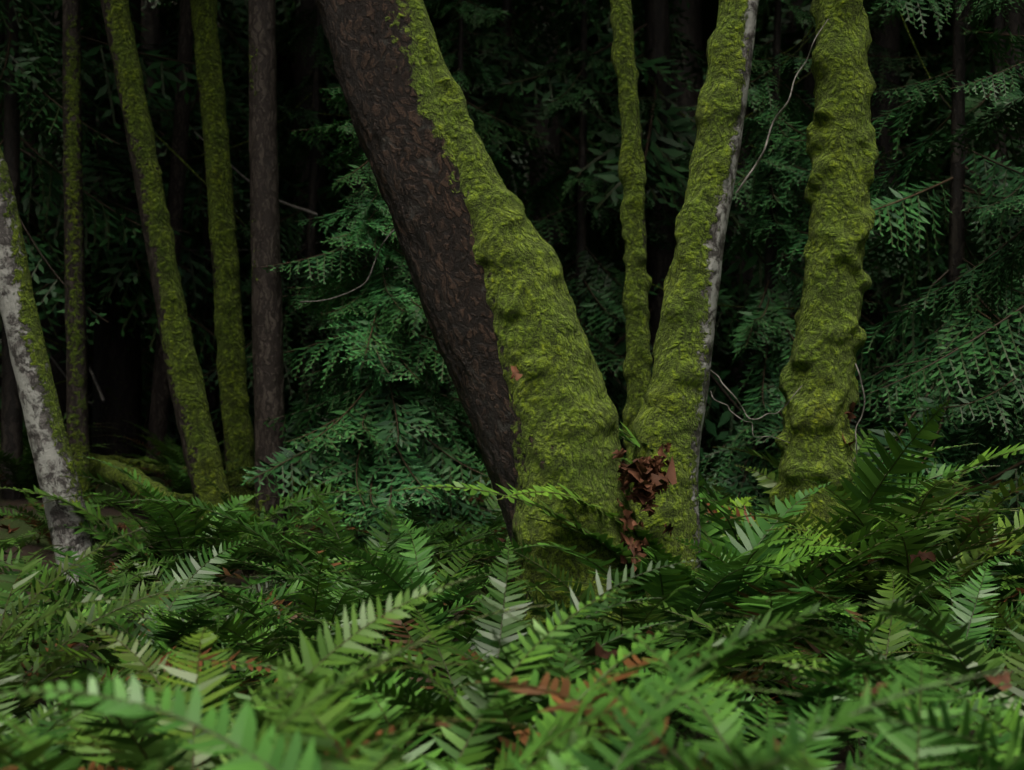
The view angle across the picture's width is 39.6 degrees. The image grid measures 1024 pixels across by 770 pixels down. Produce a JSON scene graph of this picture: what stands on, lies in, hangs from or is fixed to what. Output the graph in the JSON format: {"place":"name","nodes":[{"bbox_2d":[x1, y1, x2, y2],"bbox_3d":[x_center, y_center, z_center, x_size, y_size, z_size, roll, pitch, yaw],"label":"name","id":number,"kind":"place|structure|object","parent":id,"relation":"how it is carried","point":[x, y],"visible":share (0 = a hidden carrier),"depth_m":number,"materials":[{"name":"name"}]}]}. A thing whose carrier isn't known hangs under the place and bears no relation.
{"place":"outdoors","nodes":[
{"label":"outdoors","id":0,"kind":"place"},
{"bbox_2d":[0,464,1021,769],"bbox_3d":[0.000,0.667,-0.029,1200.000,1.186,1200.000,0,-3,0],"label":"ground","id":1,"kind":"structure","parent":0,"point":[24,528],"depth_m":8.74,"materials":[{"name":"brown soil"}]},
{"bbox_2d":[23,8,38,437],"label":"tree trunk","id":2,"kind":"object","parent":1,"relation":"on","point":[32,143],"visible":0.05,"depth_m":14.94,"materials":[{"name":"wood"}]},
{"bbox_2d":[0,147,103,598],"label":"tree trunk","id":3,"kind":"object","parent":1,"relation":"on","point":[55,469],"visible":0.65,"depth_m":7.92,"materials":[{"name":"grey plant"}]},
{"bbox_2d":[19,2,86,326],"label":"cedar","id":4,"kind":"object","parent":1,"relation":"on","point":[21,168],"visible":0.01,"depth_m":21.72,"materials":[{"name":"green plant"}]},
{"bbox_2d":[62,0,90,511],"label":"tree trunk","id":5,"kind":"object","parent":1,"relation":"on","point":[77,414],"visible":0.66,"depth_m":10.14,"materials":[{"name":"green plant"}]},
{"bbox_2d":[0,0,175,499],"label":"cedar","id":6,"kind":"object","parent":1,"relation":"on","point":[13,89],"visible":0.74,"depth_m":10.56,"materials":[{"name":"green plant"}]},
{"bbox_2d":[0,444,185,466],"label":"fallen log","id":7,"kind":"object","parent":1,"relation":"on","point":[120,459],"visible":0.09,"depth_m":11.45,"materials":[{"name":"green plant"}]},
{"bbox_2d":[20,0,183,459],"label":"cedar","id":8,"kind":"object","parent":1,"relation":"on","point":[117,368],"visible":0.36,"depth_m":13.04,"materials":[{"name":"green plant"}]},
{"bbox_2d":[0,0,223,463],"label":"conifer tree","id":9,"kind":"object","parent":1,"relation":"on","point":[162,74],"visible":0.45,"depth_m":11.89,"materials":[{"name":"green plant"}]},
{"bbox_2d":[18,0,219,451],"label":"cedar","id":10,"kind":"object","parent":1,"relation":"on","point":[58,357],"visible":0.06,"depth_m":16.93,"materials":[{"name":"green plant"}]},
{"bbox_2d":[0,0,252,390],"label":"cedar","id":11,"kind":"object","parent":1,"relation":"on","point":[90,160],"visible":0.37,"depth_m":12.56,"materials":[{"name":"green plant"}]},
{"bbox_2d":[24,240,105,401],"bbox_3d":[-4.037,-0.707,12.438,0.890,1.715,0.462,1,-3,-25],"label":"twig","id":12,"kind":"object","parent":11,"relation":"attached to","point":[95,382],"visible":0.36,"depth_m":12.48,"materials":[{"name":"brown wood"}]},
{"bbox_2d":[154,133,245,227],"bbox_3d":[-2.706,-1.773,11.680,1.036,0.985,0.293,-1,-3,19],"label":"mossy branch","id":13,"kind":"object","parent":11,"relation":"attached to","point":[239,220],"visible":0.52,"depth_m":11.58,"materials":[{"name":"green plant"}]},
{"bbox_2d":[90,455,178,509],"bbox_3d":[-2.732,0.712,10.197,0.211,0.413,1.120,2,-3,-41],"label":"fallen log","id":14,"kind":"object","parent":1,"relation":"on","point":[111,474],"visible":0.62,"depth_m":10.19,"materials":[{"name":"green plant"}]},
{"bbox_2d":[20,0,249,443],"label":"conifer tree","id":15,"kind":"object","parent":1,"relation":"on","point":[90,399],"visible":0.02,"depth_m":24.53,"materials":[{"name":"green plant"}]},
{"bbox_2d":[38,0,290,452],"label":"conifer tree","id":16,"kind":"object","parent":1,"relation":"on","point":[197,225],"visible":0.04,"depth_m":20.81,"materials":[{"name":"green plant"}]},
{"bbox_2d":[100,0,232,541],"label":"tree trunk","id":17,"kind":"object","parent":1,"relation":"on","point":[199,443],"visible":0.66,"depth_m":9.71,"materials":[{"name":"green plant"}]},
{"bbox_2d":[146,0,192,462],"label":"tree trunk","id":18,"kind":"object","parent":1,"relation":"on","point":[159,410],"visible":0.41,"depth_m":12.44,"materials":[{"name":"brown plant"}]},
{"bbox_2d":[41,0,297,460],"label":"conifer tree","id":19,"kind":"object","parent":1,"relation":"on","point":[152,21],"visible":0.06,"depth_m":17.58,"materials":[{"name":"green plant"}]},
{"bbox_2d":[145,9,248,453],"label":"cedar","id":20,"kind":"object","parent":1,"relation":"on","point":[191,294],"visible":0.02,"depth_m":36.32,"materials":[{"name":"green plant"}]},
{"bbox_2d":[141,22,288,461],"bbox_3d":[-6.928,-5.595,29.833,4.978,20.158,5.361,0,-3,-10],"label":"cedar","id":21,"kind":"object","parent":1,"relation":"on","point":[247,265],"visible":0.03,"depth_m":30.10,"materials":[{"name":"green plant"}]},
{"bbox_2d":[185,119,252,398],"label":"cedar","id":22,"kind":"object","parent":1,"relation":"on","point":[237,247],"visible":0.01,"depth_m":43.23,"materials":[{"name":"green plant"}]},
{"bbox_2d":[190,0,254,515],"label":"tree trunk","id":23,"kind":"object","parent":1,"relation":"on","point":[231,364],"visible":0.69,"depth_m":10.52,"materials":[{"name":"green plant"}]},
{"bbox_2d":[96,0,348,447],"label":"conifer tree","id":24,"kind":"object","parent":1,"relation":"on","point":[204,311],"visible":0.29,"depth_m":13.98,"materials":[{"name":"green plant"}]},
{"bbox_2d":[152,96,203,153],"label":"mossy branch","id":25,"kind":"object","parent":24,"relation":"attached to","point":[197,146],"visible":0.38,"depth_m":12.75,"materials":[{"name":"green plant"}]},
{"bbox_2d":[185,231,395,250],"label":"branch","id":26,"kind":"object","parent":24,"relation":"attached to","point":[249,250],"visible":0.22,"depth_m":13.88,"materials":[{"name":"brown wood"}]},
{"bbox_2d":[169,492,302,524],"bbox_3d":[-2.027,0.886,10.203,1.070,0.262,0.099,1,-3,-22],"label":"fallen log","id":27,"kind":"object","parent":1,"relation":"on","point":[189,496],"visible":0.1,"depth_m":10.08,"materials":[{"name":"green plant"}]},
{"bbox_2d":[136,461,351,491],"bbox_3d":[-1.996,0.802,11.802,2.252,0.357,0.130,2,-3,-32],"label":"fallen log","id":28,"kind":"object","parent":1,"relation":"on","point":[153,467],"visible":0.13,"depth_m":11.28,"materials":[{"name":"green plant"}]},
{"bbox_2d":[141,3,378,469],"bbox_3d":[-5.249,-6.766,31.173,6.117,20.577,6.048,0,-3,0],"label":"conifer tree","id":29,"kind":"object","parent":1,"relation":"on","point":[280,61],"visible":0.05,"depth_m":31.37,"materials":[{"name":"green plant"}]},
{"bbox_2d":[187,7,347,465],"bbox_3d":[-5.458,-7.774,34.556,6.020,26.648,7.078,0,-3,0],"label":"cedar","id":30,"kind":"object","parent":1,"relation":"on","point":[244,252],"visible":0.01,"depth_m":34.39,"materials":[{"name":"green plant"}]},
{"bbox_2d":[248,0,289,564],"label":"tree trunk","id":31,"kind":"object","parent":1,"relation":"on","point":[267,344],"visible":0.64,"depth_m":9.32,"materials":[{"name":"brown plant"}]},
{"bbox_2d":[151,0,402,502],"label":"cedar","id":32,"kind":"object","parent":1,"relation":"on","point":[301,69],"visible":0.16,"depth_m":16.57,"materials":[{"name":"green plant"}]},
{"bbox_2d":[174,0,388,484],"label":"conifer tree","id":33,"kind":"object","parent":1,"relation":"on","point":[328,119],"visible":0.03,"depth_m":24.18,"materials":[{"name":"green plant"}]},
{"bbox_2d":[202,5,427,496],"bbox_3d":[-1.769,-1.885,12.596,2.147,6.203,2.838,0,-3,0],"label":"conifer tree","id":34,"kind":"object","parent":1,"relation":"on","point":[293,142],"visible":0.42,"depth_m":12.47,"materials":[{"name":"green plant"}]},
{"bbox_2d":[165,85,321,165],"bbox_3d":[-2.409,-2.393,12.881,1.410,0.838,0.351,1,-3,-15],"label":"twig","id":35,"kind":"object","parent":34,"relation":"attached to","point":[202,155],"visible":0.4,"depth_m":12.78,"materials":[{"name":"brown wood"}]},
{"bbox_2d":[194,132,317,216],"bbox_3d":[-2.113,-1.733,11.615,1.085,0.743,0.115,-1,-3,12],"label":"twig","id":36,"kind":"object","parent":34,"relation":"attached to","point":[286,203],"visible":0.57,"depth_m":11.52,"materials":[{"name":"brown wood"}]},
{"bbox_2d":[252,0,440,402],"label":"cedar","id":37,"kind":"object","parent":1,"relation":"on","point":[338,145],"visible":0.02,"depth_m":22.74,"materials":[{"name":"green plant"}]},
{"bbox_2d":[348,109,375,480],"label":"conifer tree","id":38,"kind":"object","parent":1,"relation":"on","point":[350,190],"visible":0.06,"depth_m":14.38,"materials":[{"name":"green plant"}]},
{"bbox_2d":[335,119,388,473],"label":"cedar","id":39,"kind":"object","parent":1,"relation":"on","point":[345,167],"depth_m":28.30,"materials":[{"name":"green plant"}]},
{"bbox_2d":[240,47,508,571],"bbox_3d":[-0.859,-0.833,9.546,1.936,5.022,2.121,-1,-3,21],"label":"cedar sapling","id":40,"kind":"object","parent":1,"relation":"on","point":[381,442],"visible":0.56,"depth_m":9.30,"materials":[{"name":"green plant"}]},
{"bbox_2d":[301,0,552,527],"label":"cedar sapling","id":41,"kind":"object","parent":1,"relation":"on","point":[463,10],"visible":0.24,"depth_m":11.78,"materials":[{"name":"green plant"}]},
{"bbox_2d":[354,0,607,492],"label":"cedar","id":42,"kind":"object","parent":1,"relation":"on","point":[471,87],"visible":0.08,"depth_m":14.75,"materials":[{"name":"green plant"}]},
{"bbox_2d":[314,0,653,624],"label":"tree trunk","id":43,"kind":"object","parent":1,"relation":"on","point":[385,78],"visible":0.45,"depth_m":6.36,"materials":[{"name":"brown wood"}]},
{"bbox_2d":[300,229,394,302],"bbox_3d":[-0.435,-0.602,8.490,1.678,0.738,0.171,0,-3,10],"label":"dead twig","id":44,"kind":"object","parent":43,"relation":"attached to","point":[357,287],"visible":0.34,"depth_m":8.59,"materials":[{"name":"brown wood"}]},
{"bbox_2d":[409,0,645,718],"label":"moss","id":45,"kind":"object","parent":43,"relation":"on","point":[564,429],"visible":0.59,"depth_m":6.26,"materials":[{"name":"green plant"}]},
{"bbox_2d":[361,0,623,453],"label":"conifer tree","id":46,"kind":"object","parent":1,"relation":"on","point":[507,57],"visible":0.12,"depth_m":13.59,"materials":[{"name":"green plant"}]},
{"bbox_2d":[0,366,1011,751],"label":"dead leaves","id":47,"kind":"object","parent":1,"relation":"on","point":[648,476],"visible":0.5,"depth_m":6.23,"materials":[{"name":"brown plant"}]},
{"bbox_2d":[0,399,1023,769],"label":"ferns","id":48,"kind":"object","parent":1,"relation":"on","point":[732,625],"visible":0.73,"depth_m":5.04,"materials":[{"name":"green plant"}]},
{"bbox_2d":[39,0,989,455],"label":"conifer canopy foliage","id":49,"kind":"object","parent":1,"relation":"on","point":[709,8],"depth_m":31.42,"materials":[{"name":"green plant"}]},
{"bbox_2d":[475,79,572,259],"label":"cedar","id":50,"kind":"object","parent":1,"relation":"on","point":[511,154],"depth_m":35.61,"materials":[{"name":"green plant"}]},
{"bbox_2d":[433,14,619,322],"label":"cedar","id":51,"kind":"object","parent":1,"relation":"on","point":[485,99],"depth_m":29.46,"materials":[{"name":"green plant"}]},
{"bbox_2d":[436,0,623,293],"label":"cedar","id":52,"kind":"object","parent":1,"relation":"on","point":[567,153],"visible":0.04,"depth_m":24.91,"materials":[{"name":"green plant"}]},
{"bbox_2d":[428,0,701,514],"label":"cedar sapling","id":53,"kind":"object","parent":1,"relation":"on","point":[583,246],"visible":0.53,"depth_m":12.07,"materials":[{"name":"green plant"}]},
{"bbox_2d":[514,81,638,279],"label":"cedar","id":54,"kind":"object","parent":1,"relation":"on","point":[567,188],"depth_m":42.60,"materials":[{"name":"green plant"}]},
{"bbox_2d":[561,74,617,352],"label":"cedar","id":55,"kind":"object","parent":1,"relation":"on","point":[573,184],"visible":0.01,"depth_m":39.23,"materials":[{"name":"green plant"}]},
{"bbox_2d":[610,0,652,510],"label":"tree trunk","id":56,"kind":"object","parent":1,"relation":"on","point":[637,362],"visible":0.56,"depth_m":8.94,"materials":[{"name":"green plant"}]},
{"bbox_2d":[559,60,716,430],"bbox_3d":[2.786,-7.830,35.984,6.294,23.961,6.916,-1,-3,14],"label":"cedar","id":57,"kind":"object","parent":1,"relation":"on","point":[575,121],"visible":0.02,"depth_m":35.92,"materials":[{"name":"green plant"}]},
{"bbox_2d":[563,13,724,449],"bbox_3d":[2.043,-8.454,30.052,5.910,25.996,5.356,0,-3,0],"label":"cedar","id":58,"kind":"object","parent":1,"relation":"on","point":[603,113],"visible":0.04,"depth_m":29.93,"materials":[{"name":"green plant"}]},
{"bbox_2d":[558,0,781,473],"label":"conifer tree","id":59,"kind":"object","parent":1,"relation":"on","point":[692,28],"visible":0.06,"depth_m":17.60,"materials":[{"name":"green plant"}]},
{"bbox_2d":[545,0,806,479],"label":"cedar","id":60,"kind":"object","parent":1,"relation":"on","point":[721,331],"visible":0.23,"depth_m":13.10,"materials":[{"name":"green plant"}]},
{"bbox_2d":[639,69,758,148],"bbox_3d":[1.563,-2.549,12.579,1.315,0.970,0.044,0,-3,-4],"label":"twig","id":61,"kind":"object","parent":60,"relation":"attached to","point":[751,146],"visible":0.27,"depth_m":12.58,"materials":[{"name":"brown wood"}]},
{"bbox_2d":[497,0,865,487],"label":"cedar","id":62,"kind":"object","parent":1,"relation":"on","point":[662,127],"visible":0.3,"depth_m":12.47,"materials":[{"name":"green plant"}]},
{"bbox_2d":[593,0,779,453],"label":"cedar","id":63,"kind":"object","parent":1,"relation":"on","point":[705,55],"visible":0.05,"depth_m":24.74,"materials":[{"name":"green plant"}]},
{"bbox_2d":[629,0,758,603],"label":"tree trunk","id":64,"kind":"object","parent":1,"relation":"on","point":[672,409],"visible":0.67,"depth_m":6.69,"materials":[{"name":"green plant"}]},
{"bbox_2d":[710,391,789,442],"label":"dead twig","id":65,"kind":"object","parent":64,"relation":"attached to","point":[742,419],"visible":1,"depth_m":6.90,"materials":[{"name":"wood"}]},
{"bbox_2d":[710,370,802,419],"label":"dead twig","id":66,"kind":"object","parent":64,"relation":"attached to","point":[721,382],"visible":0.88,"depth_m":6.91,"materials":[{"name":"wood"}]},
{"bbox_2d":[736,19,827,192],"bbox_3d":[1.290,-1.331,6.701,0.458,0.848,0.129,0,-3,-4],"label":"dead twig","id":67,"kind":"object","parent":64,"relation":"attached to","point":[759,158],"visible":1,"depth_m":6.70,"materials":[{"name":"wood"}]},
{"bbox_2d":[724,98,756,428],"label":"conifer tree","id":68,"kind":"object","parent":1,"relation":"on","point":[747,274],"visible":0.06,"depth_m":14.87,"materials":[{"name":"green plant"}]},
{"bbox_2d":[711,3,784,416],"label":"cedar","id":69,"kind":"object","parent":1,"relation":"on","point":[763,42],"visible":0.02,"depth_m":31.16,"materials":[{"name":"green plant"}]},
{"bbox_2d":[717,17,784,463],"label":"cedar","id":70,"kind":"object","parent":1,"relation":"on","point":[758,136],"visible":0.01,"depth_m":36.71,"materials":[{"name":"green plant"}]},
{"bbox_2d":[757,16,784,209],"bbox_3d":[8.211,-9.641,37.705,6.455,27.999,6.773,0,-3,0],"label":"trunk","id":71,"kind":"object","parent":1,"relation":"on","point":[765,49],"visible":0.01,"depth_m":37.99,"materials":[{"name":"green plant"}]},
{"bbox_2d":[665,0,901,531],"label":"cedar sapling","id":72,"kind":"object","parent":1,"relation":"on","point":[782,157],"visible":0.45,"depth_m":9.87,"materials":[{"name":"green plant"}]},
{"bbox_2d":[737,172,795,199],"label":"twig","id":73,"kind":"object","parent":72,"relation":"attached to","point":[770,191],"visible":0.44,"depth_m":9.91,"materials":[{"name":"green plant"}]},
{"bbox_2d":[722,0,914,404],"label":"cedar","id":74,"kind":"object","parent":1,"relation":"on","point":[789,25],"visible":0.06,"depth_m":21.71,"materials":[{"name":"green plant"}]},
{"bbox_2d":[710,0,947,458],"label":"conifer tree","id":75,"kind":"object","parent":1,"relation":"on","point":[807,83],"visible":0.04,"depth_m":16.39,"materials":[{"name":"green plant"}]},
{"bbox_2d":[700,0,977,469],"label":"cedar sapling","id":76,"kind":"object","parent":1,"relation":"on","point":[872,18],"visible":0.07,"depth_m":12.44,"materials":[{"name":"green plant"}]},
{"bbox_2d":[652,284,798,309],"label":"twig","id":77,"kind":"object","parent":76,"relation":"attached to","point":[735,306],"visible":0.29,"depth_m":11.12,"materials":[{"name":"brown wood"}]},
{"bbox_2d":[750,32,814,80],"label":"twig","id":78,"kind":"object","parent":76,"relation":"attached to","point":[795,51],"visible":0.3,"depth_m":11.51,"materials":[{"name":"brown wood"}]},
{"bbox_2d":[751,23,814,69],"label":"twig","id":79,"kind":"object","parent":76,"relation":"attached to","point":[796,45],"visible":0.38,"depth_m":13.28,"materials":[{"name":"brown wood"}]},
{"bbox_2d":[744,0,890,119],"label":"twig","id":80,"kind":"object","parent":76,"relation":"attached to","point":[795,83],"visible":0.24,"depth_m":12.55,"materials":[{"name":"brown wood"}]},
{"bbox_2d":[702,0,980,481],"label":"cedar","id":81,"kind":"object","parent":1,"relation":"on","point":[890,39],"visible":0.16,"depth_m":13.02,"materials":[{"name":"green plant"}]},
{"bbox_2d":[755,2,951,449],"bbox_3d":[6.502,-7.981,25.768,4.818,22.676,6.219,0,-3,0],"label":"cedar","id":82,"kind":"object","parent":1,"relation":"on","point":[905,74],"visible":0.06,"depth_m":25.70,"materials":[{"name":"green plant"}]},
{"bbox_2d":[762,0,1023,550],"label":"cedar sapling","id":83,"kind":"object","parent":1,"relation":"on","point":[958,326],"visible":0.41,"depth_m":8.82,"materials":[{"name":"green plant"}]},
{"bbox_2d":[900,12,950,110],"bbox_3d":[2.856,-2.354,10.092,0.226,1.148,0.697,1,-3,-29],"label":"twig","id":84,"kind":"object","parent":83,"relation":"attached to","point":[941,96],"visible":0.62,"depth_m":9.89,"materials":[{"name":"brown wood"}]},
{"bbox_2d":[900,240,906,423],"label":"tree trunk","id":85,"kind":"object","parent":1,"relation":"on","point":[903,340],"depth_m":13.88,"materials":[{"name":"brown wood"}]},
{"bbox_2d":[900,1,951,368],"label":"cedar","id":86,"kind":"object","parent":1,"relation":"on","point":[910,48],"visible":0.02,"depth_m":31.42,"materials":[{"name":"green plant"}]},
{"bbox_2d":[862,1,1023,511],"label":"cedar","id":87,"kind":"object","parent":1,"relation":"on","point":[975,103],"visible":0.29,"depth_m":12.10,"materials":[{"name":"green plant"}]},
{"bbox_2d":[867,0,1023,653],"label":"conifer tree","id":88,"kind":"object","parent":1,"relation":"on","point":[1002,328],"visible":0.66,"depth_m":7.93,"materials":[{"name":"green plant"}]},
{"bbox_2d":[900,0,991,357],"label":"cedar","id":89,"kind":"object","parent":1,"relation":"on","point":[936,35],"visible":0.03,"depth_m":26.87,"materials":[{"name":"green plant"}]},
{"bbox_2d":[900,12,992,329],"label":"cedar","id":90,"kind":"object","parent":1,"relation":"on","point":[905,138],"depth_m":32.50,"materials":[{"name":"green plant"}]},
{"bbox_2d":[902,25,992,426],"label":"cedar","id":91,"kind":"object","parent":1,"relation":"on","point":[946,162],"visible":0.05,"depth_m":22.69,"materials":[{"name":"green plant"}]},
{"bbox_2d":[904,0,991,405],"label":"cedar","id":92,"kind":"object","parent":1,"relation":"on","point":[938,123],"visible":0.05,"depth_m":25.59,"materials":[{"name":"green plant"}]},
{"bbox_2d":[908,0,991,458],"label":"cedar","id":93,"kind":"object","parent":1,"relation":"on","point":[948,35],"visible":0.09,"depth_m":17.53,"materials":[{"name":"green plant"}]},
{"bbox_2d":[914,140,989,187],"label":"cedar","id":94,"kind":"object","parent":1,"relation":"on","point":[947,172],"depth_m":31.18,"materials":[{"name":"green plant"}]},
{"bbox_2d":[890,0,1023,507],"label":"cedar","id":95,"kind":"object","parent":1,"relation":"on","point":[1014,17],"visible":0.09,"depth_m":13.16,"materials":[{"name":"green plant"}]},
{"bbox_2d":[953,0,975,458],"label":"tree trunk","id":96,"kind":"object","parent":1,"relation":"on","point":[968,6],"visible":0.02,"depth_m":15.89,"materials":[{"name":"plant"}]},
{"bbox_2d":[769,0,878,661],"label":"tree trunk","id":97,"kind":"object","parent":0,"point":[830,339],"visible":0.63,"depth_m":7.26,"materials":[{"name":"green plant"}]},
{"bbox_2d":[853,363,864,460],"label":"dead twig","id":98,"kind":"object","parent":97,"relation":"attached to","point":[863,406],"visible":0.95,"depth_m":7.29,"materials":[{"name":"wood"}]}
]}

